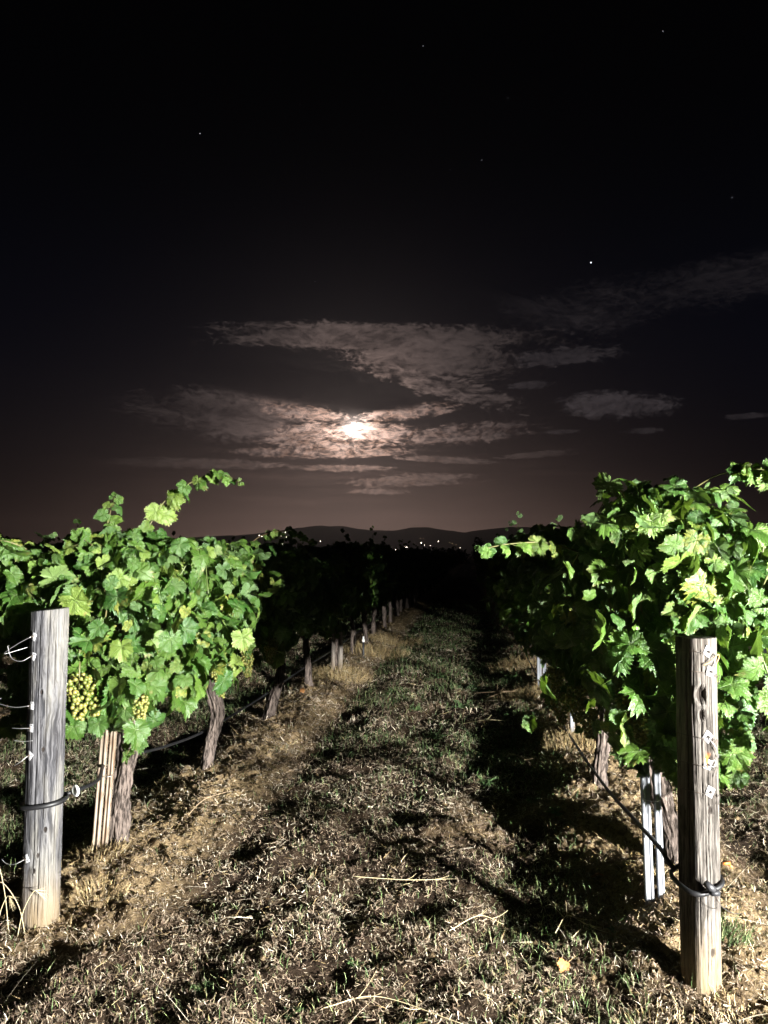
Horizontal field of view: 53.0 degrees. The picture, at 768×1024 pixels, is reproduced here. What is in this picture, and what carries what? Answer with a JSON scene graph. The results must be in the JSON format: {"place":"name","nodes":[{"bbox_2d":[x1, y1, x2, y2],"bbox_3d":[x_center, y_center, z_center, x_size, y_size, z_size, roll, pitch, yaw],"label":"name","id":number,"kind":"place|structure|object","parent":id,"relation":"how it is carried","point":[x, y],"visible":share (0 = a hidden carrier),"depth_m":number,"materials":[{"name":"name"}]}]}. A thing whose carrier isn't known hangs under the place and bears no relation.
{"place":"outdoors","nodes":[
{"label":"outdoors","id":0,"kind":"place"},
{"bbox_2d":[50,526,559,554],"bbox_3d":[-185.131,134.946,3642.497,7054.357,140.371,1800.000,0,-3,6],"label":"hills","id":1,"kind":"structure","parent":0,"point":[331,535],"depth_m":3175.85,"materials":[{"name":"black"}]},
{"bbox_2d":[0,555,767,1023],"bbox_3d":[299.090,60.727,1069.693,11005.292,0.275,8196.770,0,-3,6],"label":"ground","id":2,"kind":"structure","parent":0,"point":[458,583],"depth_m":3.73,"materials":[{"name":"soil"}]},
{"bbox_2d":[0,532,24,640],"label":"grape vine","id":3,"kind":"object","parent":2,"relation":"on","point":[13,560],"visible":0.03,"depth_m":6.67,"materials":[{"name":"green plant"}]},
{"bbox_2d":[0,870,47,933],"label":"wild barley","id":4,"kind":"object","parent":2,"relation":"on","point":[10,897],"visible":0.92,"depth_m":3.05,"materials":[{"name":"plant"}]},
{"bbox_2d":[0,607,68,929],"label":"end post","id":5,"kind":"object","parent":2,"relation":"on","point":[47,658],"visible":0.96,"depth_m":3.13,"materials":[{"name":"grey wood"}]},
{"bbox_2d":[18,596,410,810],"bbox_3d":[-0.226,1.868,13.513,0.252,0.303,21.035,0,-3,6],"label":"drip hose","id":6,"kind":"object","parent":5,"relation":"attached to","point":[73,791],"visible":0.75,"depth_m":3.59,"materials":[{"name":"black plastic"}]},
{"bbox_2d":[22,519,110,625],"bbox_3d":[-3.486,1.006,8.000,1.238,1.890,1.756,0,-3,6],"label":"grape vine","id":7,"kind":"object","parent":2,"relation":"on","point":[46,549],"visible":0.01,"depth_m":7.76,"materials":[{"name":"green plant"}]},
{"bbox_2d":[68,835,128,865],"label":"grass tuft","id":8,"kind":"object","parent":2,"relation":"on","point":[101,847],"visible":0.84,"depth_m":3.73,"materials":[{"name":"plant"}]},
{"bbox_2d":[67,869,130,910],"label":"grass tuft","id":9,"kind":"object","parent":2,"relation":"on","point":[97,898],"visible":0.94,"depth_m":3.36,"materials":[{"name":"plant"}]},
{"bbox_2d":[91,730,116,849],"bbox_3d":[-1.394,1.294,3.857,0.128,0.960,0.063,0,-3,6],"label":"wooden stake","id":10,"kind":"object","parent":2,"relation":"on","point":[99,795],"visible":0.66,"depth_m":3.85,"materials":[{"name":"wood"}]},
{"bbox_2d":[0,469,273,845],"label":"grape vine","id":11,"kind":"object","parent":2,"relation":"on","point":[123,584],"visible":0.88,"depth_m":3.45,"materials":[{"name":"green plant"}]},
{"bbox_2d":[172,531,205,592],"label":"grape vine","id":12,"kind":"object","parent":2,"relation":"on","point":[173,533],"depth_m":10.76,"materials":[{"name":"green plant"}]},
{"bbox_2d":[191,979,215,997],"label":"weed","id":13,"kind":"object","parent":2,"relation":"on","point":[199,989],"visible":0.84,"depth_m":2.75,"materials":[{"name":"green plant"}]},
{"bbox_2d":[188,784,231,814],"bbox_3d":[-1.034,1.640,4.446,0.086,0.059,0.462,-1,-3,19],"label":"cut cane","id":14,"kind":"object","parent":2,"relation":"on","point":[208,797],"visible":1,"depth_m":4.47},
{"bbox_2d":[131,529,317,769],"bbox_3d":[-1.087,0.984,5.417,1.331,1.736,1.736,0,-3,6],"label":"grape vine","id":15,"kind":"object","parent":2,"relation":"on","point":[257,579],"visible":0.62,"depth_m":5.30,"materials":[{"name":"green plant"}]},
{"bbox_2d":[227,543,353,719],"bbox_3d":[-0.896,1.156,7.802,1.190,1.670,3.436,0,-3,6],"label":"grape vine","id":16,"kind":"object","parent":2,"relation":"on","point":[301,565],"visible":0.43,"depth_m":7.01,"materials":[{"name":"green plant"}]},
{"bbox_2d":[284,1005,303,1020],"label":"weed","id":17,"kind":"object","parent":2,"relation":"on","point":[290,1015],"visible":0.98,"depth_m":2.62,"materials":[{"name":"green plant"}]},
{"bbox_2d":[266,526,363,686],"bbox_3d":[-0.832,1.071,8.566,1.194,1.823,1.756,0,-3,6],"label":"grape vine","id":18,"kind":"object","parent":2,"relation":"on","point":[338,558],"visible":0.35,"depth_m":8.49,"materials":[{"name":"green plant"}]},
{"bbox_2d":[331,629,342,671],"bbox_3d":[-0.587,1.735,9.674,0.158,0.672,0.072,0,-3,6],"label":"wooden stake","id":19,"kind":"object","parent":2,"relation":"on","point":[340,648],"visible":0.62,"depth_m":9.65,"materials":[{"name":"brown wood"}]},
{"bbox_2d":[297,541,387,667],"bbox_3d":[-0.635,1.232,10.186,1.252,1.720,1.766,0,-3,6],"label":"grape vine","id":20,"kind":"object","parent":2,"relation":"on","point":[366,586],"visible":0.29,"depth_m":9.84,"materials":[{"name":"green plant"}]},
{"bbox_2d":[312,663,373,684],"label":"grass tuft","id":21,"kind":"object","parent":2,"relation":"on","point":[330,675],"visible":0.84,"depth_m":9.36,"materials":[{"name":"plant"}]},
{"bbox_2d":[346,957,363,968],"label":"weed","id":22,"kind":"object","parent":2,"relation":"on","point":[351,963],"visible":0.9,"depth_m":2.90,"materials":[{"name":"green plant"}]},
{"bbox_2d":[362,636,364,656],"bbox_3d":[-0.295,1.954,11.014,0.039,0.350,0.040,0,-3,6],"label":"irrigation riser","id":23,"kind":"object","parent":2,"relation":"on","point":[363,640],"visible":0.87,"depth_m":11.00,"materials":[{"name":"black plastic"}]},
{"bbox_2d":[330,526,400,653],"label":"grape vine","id":24,"kind":"object","parent":2,"relation":"on","point":[378,553],"visible":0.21,"depth_m":11.38,"materials":[{"name":"green plant"}]},
{"bbox_2d":[343,640,409,661],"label":"grass tuft","id":25,"kind":"object","parent":2,"relation":"on","point":[373,650],"visible":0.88,"depth_m":11.50,"materials":[{"name":"plant"}]},
{"bbox_2d":[362,544,398,643],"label":"grape vine","id":26,"kind":"object","parent":2,"relation":"on","point":[392,591],"visible":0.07,"depth_m":12.58,"materials":[{"name":"green plant"}]},
{"bbox_2d":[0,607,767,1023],"bbox_3d":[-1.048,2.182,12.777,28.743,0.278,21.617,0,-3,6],"label":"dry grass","id":27,"kind":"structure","parent":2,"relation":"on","point":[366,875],"depth_m":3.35,"materials":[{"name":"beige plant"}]},
{"bbox_2d":[0,598,767,1023],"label":"green grass","id":28,"kind":"structure","parent":2,"relation":"on","point":[472,736],"depth_m":5.80,"materials":[{"name":"green plant"}]},
{"bbox_2d":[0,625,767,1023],"bbox_3d":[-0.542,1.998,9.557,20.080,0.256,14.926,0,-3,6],"label":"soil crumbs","id":29,"kind":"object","parent":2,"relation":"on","point":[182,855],"visible":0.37,"depth_m":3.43,"materials":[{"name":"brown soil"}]},
{"bbox_2d":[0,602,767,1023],"bbox_3d":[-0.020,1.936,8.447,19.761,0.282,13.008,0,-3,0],"label":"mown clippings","id":30,"kind":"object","parent":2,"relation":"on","point":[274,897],"visible":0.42,"depth_m":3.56,"materials":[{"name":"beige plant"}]},
{"bbox_2d":[370,536,407,635],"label":"grape vine","id":31,"kind":"object","parent":2,"relation":"on","point":[402,578],"visible":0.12,"depth_m":14.03,"materials":[{"name":"green plant"}]},
{"bbox_2d":[361,629,422,646],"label":"grass tuft","id":32,"kind":"object","parent":2,"relation":"on","point":[388,643],"visible":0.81,"depth_m":13.12,"materials":[{"name":"plant"}]},
{"bbox_2d":[323,972,461,1023],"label":"cut cane","id":33,"kind":"object","parent":2,"relation":"on","point":[387,998],"visible":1,"depth_m":2.63,"materials":[{"name":"wood"}]},
{"bbox_2d":[382,547,415,627],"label":"grape vine","id":34,"kind":"object","parent":2,"relation":"on","point":[403,557],"visible":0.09,"depth_m":15.41,"materials":[{"name":"green plant"}]},
{"bbox_2d":[381,539,420,622],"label":"grape vine","id":35,"kind":"object","parent":2,"relation":"on","point":[412,577],"visible":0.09,"depth_m":16.91,"materials":[{"name":"green plant"}]},
{"bbox_2d":[353,876,456,879],"bbox_3d":[0.095,1.681,3.562,0.481,0.034,0.039,0,-3,3],"label":"cut cane","id":36,"kind":"object","parent":2,"relation":"on","point":[397,879],"visible":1,"depth_m":3.56,"materials":[{"name":"wood"}]},
{"bbox_2d":[395,551,418,615],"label":"grape vine","id":37,"kind":"object","parent":2,"relation":"on","point":[416,580],"visible":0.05,"depth_m":18.28,"materials":[{"name":"green plant"}]},
{"bbox_2d":[390,540,425,611],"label":"grape vine","id":38,"kind":"object","parent":2,"relation":"on","point":[421,575],"visible":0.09,"depth_m":19.51,"materials":[{"name":"green plant"}]},
{"bbox_2d":[400,1018,422,1023],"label":"weed","id":39,"kind":"object","parent":2,"relation":"on","point":[414,1021],"visible":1,"depth_m":2.55,"materials":[{"name":"green plant"}]},
{"bbox_2d":[398,540,428,607],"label":"grape vine","id":40,"kind":"object","parent":2,"relation":"on","point":[421,556],"visible":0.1,"depth_m":21.16,"materials":[{"name":"green plant"}]},
{"bbox_2d":[407,703,423,710],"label":"weed","id":41,"kind":"object","parent":2,"relation":"on","point":[417,708],"visible":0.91,"depth_m":7.51,"materials":[{"name":"green plant"}]},
{"bbox_2d":[408,543,433,601],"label":"grape vine","id":42,"kind":"object","parent":2,"relation":"on","point":[432,566],"visible":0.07,"depth_m":24.09,"materials":[{"name":"green plant"}]},
{"bbox_2d":[425,732,447,738],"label":"weed","id":43,"kind":"object","parent":2,"relation":"on","point":[435,736],"visible":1,"depth_m":6.49,"materials":[{"name":"green plant"}]},
{"bbox_2d":[430,671,448,678],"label":"weed","id":44,"kind":"object","parent":2,"relation":"on","point":[442,675],"visible":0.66,"depth_m":9.46,"materials":[{"name":"green plant"}]},
{"bbox_2d":[435,546,470,563],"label":"tree","id":45,"kind":"object","parent":2,"relation":"on","point":[460,557],"visible":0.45,"depth_m":115.67,"materials":[{"name":"black plant"}]},
{"bbox_2d":[449,700,475,708],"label":"weed","id":46,"kind":"object","parent":2,"relation":"on","point":[462,705],"visible":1,"depth_m":7.49,"materials":[{"name":"green plant"}]},
{"bbox_2d":[464,751,480,758],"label":"weed","id":47,"kind":"object","parent":2,"relation":"on","point":[477,755],"visible":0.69,"depth_m":5.97,"materials":[{"name":"green plant"}]},
{"bbox_2d":[449,908,506,930],"bbox_3d":[0.400,1.661,3.157,0.295,0.058,0.069,1,-3,-23],"label":"cut cane","id":48,"kind":"object","parent":2,"relation":"on","point":[476,916],"visible":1,"depth_m":3.18,"materials":[{"name":"wood"}]},
{"bbox_2d":[471,537,485,559],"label":"tree","id":49,"kind":"object","parent":2,"relation":"on","point":[477,542],"visible":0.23,"depth_m":117.08,"materials":[{"name":"plant"}]},
{"bbox_2d":[470,682,492,694],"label":"weed","id":50,"kind":"object","parent":2,"relation":"on","point":[486,690],"visible":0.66,"depth_m":8.60,"materials":[{"name":"green plant"}]},
{"bbox_2d":[476,774,496,785],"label":"weed","id":51,"kind":"object","parent":2,"relation":"on","point":[487,782],"visible":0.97,"depth_m":5.15,"materials":[{"name":"green plant"}]},
{"bbox_2d":[481,546,491,589],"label":"grape vine","id":52,"kind":"object","parent":2,"relation":"on","point":[484,580],"visible":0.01,"depth_m":12.67,"materials":[{"name":"green plant"}]},
{"bbox_2d":[479,538,494,574],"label":"grape vine","id":53,"kind":"object","parent":2,"relation":"on","point":[483,564],"depth_m":18.61,"materials":[{"name":"green plant"}]},
{"bbox_2d":[476,533,499,583],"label":"grape vine","id":54,"kind":"object","parent":2,"relation":"on","point":[480,577],"visible":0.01,"depth_m":15.27,"materials":[{"name":"green plant"}]},
{"bbox_2d":[473,683,518,693],"bbox_3d":[1.444,1.924,8.416,0.907,0.132,0.300,1,-3,-14],"label":"cut cane","id":55,"kind":"object","parent":2,"relation":"on","point":[492,691],"visible":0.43,"depth_m":8.29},
{"bbox_2d":[481,689,522,700],"bbox_3d":[1.328,1.941,8.252,0.655,0.131,0.108,1,-3,-12],"label":"cut cane","id":56,"kind":"object","parent":2,"relation":"on","point":[500,692],"visible":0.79,"depth_m":8.20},
{"bbox_2d":[499,672,520,679],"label":"weed","id":57,"kind":"object","parent":2,"relation":"on","point":[510,676],"visible":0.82,"depth_m":9.18,"materials":[{"name":"green plant"}]},
{"bbox_2d":[486,572,535,662],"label":"grape vine","id":58,"kind":"object","parent":2,"relation":"on","point":[491,595],"visible":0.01,"depth_m":10.04,"materials":[{"name":"green plant"}]},
{"bbox_2d":[482,521,542,646],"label":"grape vine","id":59,"kind":"object","parent":2,"relation":"on","point":[488,573],"visible":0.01,"depth_m":11.37,"materials":[{"name":"green plant"}]},
{"bbox_2d":[488,680,541,702],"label":"grass tuft","id":60,"kind":"object","parent":2,"relation":"on","point":[518,694],"visible":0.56,"depth_m":8.08,"materials":[{"name":"plant"}]},
{"bbox_2d":[487,652,546,672],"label":"grass tuft","id":61,"kind":"object","parent":2,"relation":"on","point":[514,665],"visible":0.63,"depth_m":9.91,"materials":[{"name":"plant"}]},
{"bbox_2d":[482,511,562,674],"bbox_3d":[1.727,0.984,8.764,1.241,1.957,1.767,0,-3,6],"label":"grape vine","id":62,"kind":"object","parent":2,"relation":"on","point":[498,566],"visible":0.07,"depth_m":8.54,"materials":[{"name":"green plant"}]},
{"bbox_2d":[508,753,543,776],"bbox_3d":[0.998,1.760,5.433,0.078,0.065,0.638,1,-3,-10],"label":"cut cane","id":63,"kind":"object","parent":2,"relation":"on","point":[528,763],"visible":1,"depth_m":5.37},
{"bbox_2d":[537,657,545,685],"bbox_3d":[1.716,1.488,8.387,0.106,1.050,0.051,0,-3,6],"label":"metal stake","id":64,"kind":"object","parent":2,"relation":"on","point":[539,673],"depth_m":8.37,"materials":[{"name":"metal"}]},
{"bbox_2d":[486,539,627,710],"bbox_3d":[1.567,1.056,6.638,1.384,1.727,2.524,0,-3,6],"label":"grape vine","id":65,"kind":"object","parent":2,"relation":"on","point":[522,636],"visible":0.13,"depth_m":6.37,"materials":[{"name":"green plant"}]},
{"bbox_2d":[557,958,569,971],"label":"dead leaf","id":66,"kind":"object","parent":2,"relation":"on","point":[561,963],"visible":1,"depth_m":2.85,"materials":[{"name":"yellow plant"}]},
{"bbox_2d":[493,519,649,789],"bbox_3d":[1.337,0.931,4.826,1.314,1.761,1.634,0,-3,6],"label":"grape vine","id":67,"kind":"object","parent":2,"relation":"on","point":[538,608],"visible":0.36,"depth_m":4.40,"materials":[{"name":"green plant"}]},
{"bbox_2d":[570,714,574,733],"bbox_3d":[1.459,1.284,5.988,0.040,1.100,0.051,0,-3,6],"label":"metal stake","id":68,"kind":"object","parent":2,"relation":"on","point":[571,725],"depth_m":5.96,"materials":[{"name":"metal"}]},
{"bbox_2d":[541,722,611,753],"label":"grass tuft","id":69,"kind":"object","parent":2,"relation":"on","point":[565,735],"visible":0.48,"depth_m":5.63,"materials":[{"name":"plant"}]},
{"bbox_2d":[547,897,607,932],"bbox_3d":[0.761,1.616,3.082,0.284,0.122,0.117,-2,-4,37],"label":"cut cane","id":70,"kind":"object","parent":2,"relation":"on","point":[574,917],"visible":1,"depth_m":3.11,"materials":[{"name":"plant"}]},
{"bbox_2d":[474,458,767,866],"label":"grape vine","id":71,"kind":"object","parent":2,"relation":"on","point":[687,565],"visible":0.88,"depth_m":2.94,"materials":[{"name":"green plant"}]},
{"bbox_2d":[638,728,664,904],"bbox_3d":[1.118,1.217,3.219,0.102,1.000,0.052,0,-3,6],"label":"metal stake","id":72,"kind":"object","parent":2,"relation":"on","point":[646,841],"visible":0.48,"depth_m":3.21,"materials":[{"name":"metal"}]},
{"bbox_2d":[616,998,702,1023],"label":"grass tuft","id":73,"kind":"object","parent":2,"relation":"on","point":[660,1016],"visible":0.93,"depth_m":2.54,"materials":[{"name":"plant"}]},
{"bbox_2d":[671,636,721,996],"bbox_3d":[1.118,1.086,2.735,0.137,1.279,0.132,1,-3,-19],"label":"end post","id":74,"kind":"object","parent":2,"relation":"on","point":[697,659],"visible":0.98,"depth_m":2.70,"materials":[{"name":"grey wood"}]},
{"bbox_2d":[519,643,741,913],"bbox_3d":[2.305,1.953,13.127,0.231,0.290,21.219,0,-3,6],"label":"drip hose","id":75,"kind":"object","parent":74,"relation":"attached to","point":[712,890],"visible":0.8,"depth_m":2.78,"materials":[{"name":"black plastic"}]},
{"bbox_2d":[700,985,767,1023],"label":"grass tuft","id":76,"kind":"object","parent":2,"relation":"on","point":[730,1008],"visible":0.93,"depth_m":2.57,"materials":[{"name":"plant"}]},
{"bbox_2d":[720,906,763,948],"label":"grass tuft","id":77,"kind":"object","parent":2,"relation":"on","point":[746,936],"visible":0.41,"depth_m":2.89,"materials":[{"name":"plant"}]},
{"bbox_2d":[735,619,754,651],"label":"grape vine","id":78,"kind":"object","parent":2,"relation":"on","point":[750,647],"depth_m":8.65,"materials":[{"name":"green plant"}]},
{"bbox_2d":[763,648,767,688],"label":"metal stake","id":79,"kind":"object","parent":2,"relation":"on","point":[765,650],"visible":0.12,"depth_m":7.55,"materials":[{"name":"metal"}]},
{"bbox_2d":[0,0,767,543],"label":"sky","id":80,"kind":"structure","parent":0,"point":[236,236],"materials":[{"name":"black"}]}
]}

